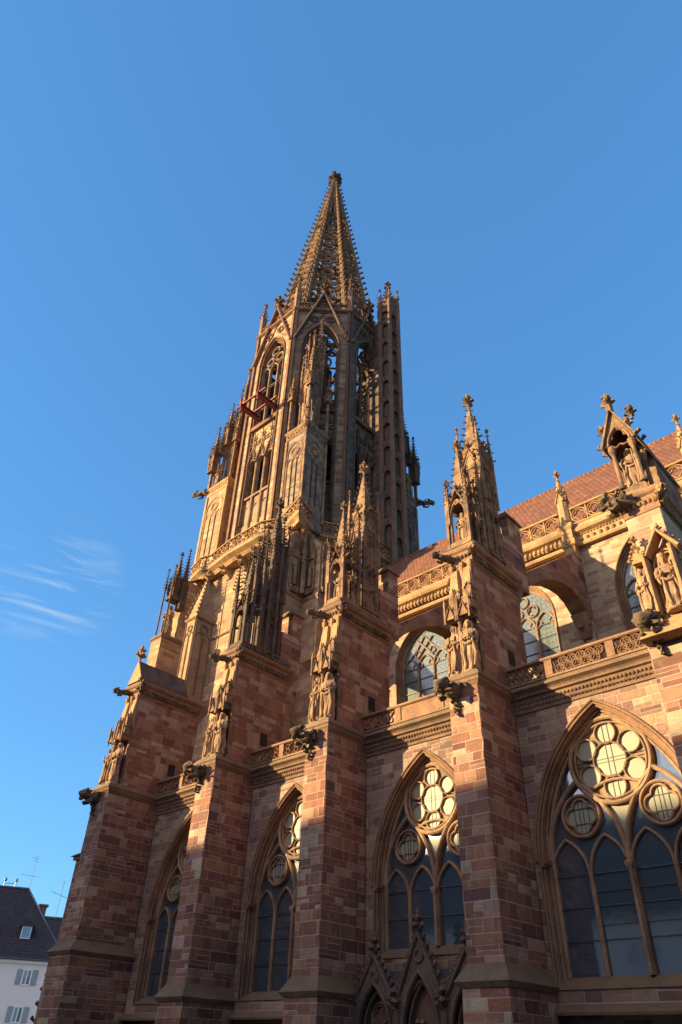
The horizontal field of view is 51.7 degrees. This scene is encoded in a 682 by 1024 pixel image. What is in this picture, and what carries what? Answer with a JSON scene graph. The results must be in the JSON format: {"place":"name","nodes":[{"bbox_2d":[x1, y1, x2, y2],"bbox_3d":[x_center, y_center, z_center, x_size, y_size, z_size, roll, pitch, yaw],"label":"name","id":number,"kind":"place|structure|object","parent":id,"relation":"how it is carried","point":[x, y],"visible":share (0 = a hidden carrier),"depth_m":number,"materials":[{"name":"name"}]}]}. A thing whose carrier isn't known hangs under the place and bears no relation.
{"place":"outdoors","nodes":[
{"label":"outdoors","id":0,"kind":"place"},
{"bbox_2d":[0,856,56,1023],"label":"town house","id":1,"kind":"structure","parent":0,"point":[28,941],"depth_m":93.91,"materials":[{"name":"paint"}]},
{"bbox_2d":[10,1006,23,1023],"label":"window","id":2,"kind":"structure","parent":1,"relation":"in","point":[17,1012],"depth_m":89.90,"materials":[{"name":"white paint"}]},
{"bbox_2d":[20,969,32,985],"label":"window","id":3,"kind":"structure","parent":1,"relation":"in","point":[27,973],"depth_m":92.37,"materials":[{"name":"white paint"}]},
{"bbox_2d":[44,881,65,940],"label":"town house","id":4,"kind":"structure","parent":0,"point":[54,923],"depth_m":117.95,"materials":[{"name":"tile"}]},
{"bbox_2d":[0,0,681,916],"label":"sky","id":5,"kind":"structure","parent":0,"point":[511,169],"materials":[{"name":"blue"}]},
{"label":"ground","id":6,"kind":"structure","parent":0,"visible":0},
{"bbox_2d":[147,171,434,783],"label":"church tower","id":7,"kind":"structure","parent":6,"relation":"on","point":[307,470],"depth_m":74.33,"materials":[{"name":"stone"}]},
{"bbox_2d":[160,605,174,635],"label":"statue","id":8,"kind":"object","parent":7,"relation":"on","point":[169,622],"visible":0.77,"depth_m":64.07,"materials":[{"name":"stone"}]},
{"bbox_2d":[204,648,211,686],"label":"window","id":9,"kind":"structure","parent":7,"relation":"in","point":[209,660],"depth_m":61.79,"materials":[{"name":"stone"}]},
{"bbox_2d":[211,464,223,486],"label":"statue","id":10,"kind":"object","parent":7,"relation":"on","point":[219,474],"visible":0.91,"depth_m":78.99,"materials":[{"name":"stone"}]},
{"bbox_2d":[237,387,277,421],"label":"hoist frame","id":11,"kind":"object","parent":7,"relation":"attached to","point":[270,403],"visible":1,"depth_m":76.08,"materials":[{"name":"red paint"}]},
{"bbox_2d":[302,399,314,423],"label":"statue","id":12,"kind":"object","parent":7,"relation":"on","point":[311,409],"visible":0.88,"depth_m":70.74,"materials":[{"name":"stone"}]},
{"bbox_2d":[406,473,412,496],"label":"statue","id":13,"kind":"object","parent":7,"relation":"on","point":[409,490],"visible":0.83,"depth_m":79.25,"materials":[{"name":"stone"}]},
{"bbox_2d":[30,393,681,1023],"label":"church nave","id":14,"kind":"structure","parent":6,"relation":"on","point":[412,833],"depth_m":30.93,"materials":[{"name":"red stone"}]},
{"bbox_2d":[97,747,112,785],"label":"statue","id":15,"kind":"object","parent":14,"relation":"on","point":[106,761],"visible":0.62,"depth_m":41.94,"materials":[{"name":"stone"}]},
{"bbox_2d":[105,743,123,783],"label":"statue","id":16,"kind":"object","parent":14,"relation":"on","point":[115,762],"visible":0.95,"depth_m":41.49,"materials":[{"name":"stone"}]},
{"bbox_2d":[132,810,192,1002],"bbox_3d":[-8.249,20.501,37.199,5.660,8.941,0.800,-28,-47,33],"label":"window","id":17,"kind":"structure","parent":14,"relation":"in","point":[162,908],"depth_m":37.91,"materials":[{"name":"glass"}]},
{"bbox_2d":[201,717,215,758],"bbox_3d":[-7.020,12.209,37.950,0.870,2.415,0.753,-28,-47,33],"label":"statue","id":18,"kind":"object","parent":14,"relation":"on","point":[208,743],"visible":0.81,"depth_m":37.70,"materials":[{"name":"stone"}]},
{"bbox_2d":[209,712,227,756],"bbox_3d":[-6.465,11.880,37.551,0.913,2.478,0.786,-28,-47,33],"label":"statue","id":19,"kind":"object","parent":14,"relation":"on","point":[219,740],"visible":0.95,"depth_m":37.26,"materials":[{"name":"stone"}]},
{"bbox_2d":[237,782,302,999],"bbox_3d":[-2.185,17.219,32.733,5.960,8.939,0.800,-28,-47,33],"label":"window","id":20,"kind":"structure","parent":14,"relation":"in","point":[266,962],"depth_m":33.32,"materials":[{"name":"glass"}]},
{"bbox_2d":[307,677,320,723],"bbox_3d":[-1.169,9.044,33.643,0.829,2.415,0.761,-28,-47,33],"label":"statue","id":21,"kind":"object","parent":14,"relation":"on","point":[313,712],"visible":0.84,"depth_m":33.41,"materials":[{"name":"stone"}]},
{"bbox_2d":[319,672,335,719],"bbox_3d":[-0.606,8.708,33.235,0.876,2.478,0.786,-28,-47,33],"label":"statue","id":22,"kind":"object","parent":14,"relation":"on","point":[327,702],"visible":0.98,"depth_m":33.00,"materials":[{"name":"stone"}]},
{"bbox_2d":[334,573,345,596],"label":"statue","id":23,"kind":"object","parent":14,"relation":"on","point":[337,588],"visible":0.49,"depth_m":37.89,"materials":[{"name":"stone"}]},
{"bbox_2d":[370,747,464,953],"bbox_3d":[3.710,13.564,28.772,5.960,7.739,0.800,-28,-47,33],"label":"window","id":24,"kind":"structure","parent":14,"relation":"in","point":[416,856],"depth_m":29.12,"materials":[{"name":"glass"}]},
{"bbox_2d":[395,631,448,704],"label":"window","id":25,"kind":"structure","parent":14,"relation":"in","point":[422,656],"depth_m":48.57,"materials":[{"name":"glass"}]},
{"bbox_2d":[446,626,461,676],"bbox_3d":[4.740,5.841,29.286,0.829,2.415,0.753,-28,-47,33],"label":"statue","id":26,"kind":"object","parent":14,"relation":"on","point":[454,652],"visible":0.87,"depth_m":29.04,"materials":[{"name":"stone"}]},
{"bbox_2d":[456,513,465,539],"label":"statue","id":27,"kind":"object","parent":14,"relation":"on","point":[460,524],"visible":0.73,"depth_m":33.58,"materials":[{"name":"stone"}]},
{"bbox_2d":[459,619,481,671],"bbox_3d":[5.298,5.511,28.886,0.876,2.478,0.786,-28,-47,33],"label":"statue","id":28,"kind":"object","parent":14,"relation":"on","point":[469,634],"visible":0.96,"depth_m":28.67,"materials":[{"name":"stone"}]},
{"bbox_2d":[520,586,564,672],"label":"window","id":29,"kind":"structure","parent":14,"relation":"in","point":[541,634],"depth_m":43.46,"materials":[{"name":"glass"}]},
{"bbox_2d":[534,698,681,987],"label":"window","id":30,"kind":"structure","parent":14,"relation":"in","point":[608,816],"depth_m":24.16,"materials":[{"name":"glass"}]},
{"bbox_2d":[614,536,641,639],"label":"window","id":31,"kind":"structure","parent":14,"relation":"in","point":[625,579],"depth_m":40.57,"materials":[{"name":"glass"}]},
{"bbox_2d":[620,448,640,486],"bbox_3d":[11.645,-1.709,28.103,0.754,2.205,0.694,-3,-38,7],"label":"statue","id":32,"kind":"object","parent":14,"relation":"on","point":[629,467],"visible":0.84,"depth_m":27.97,"materials":[{"name":"stone"}]},
{"bbox_2d":[635,569,658,618],"bbox_3d":[10.392,2.771,23.985,0.686,1.942,0.609,-28,-47,33],"label":"statue","id":33,"kind":"object","parent":14,"relation":"on","point":[642,586],"visible":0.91,"depth_m":23.86,"materials":[{"name":"stone"}]},
{"bbox_2d":[654,552,681,614],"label":"statue","id":34,"kind":"object","parent":14,"relation":"in","point":[664,571],"visible":0.98,"depth_m":23.42,"materials":[{"name":"stone"}]}
]}

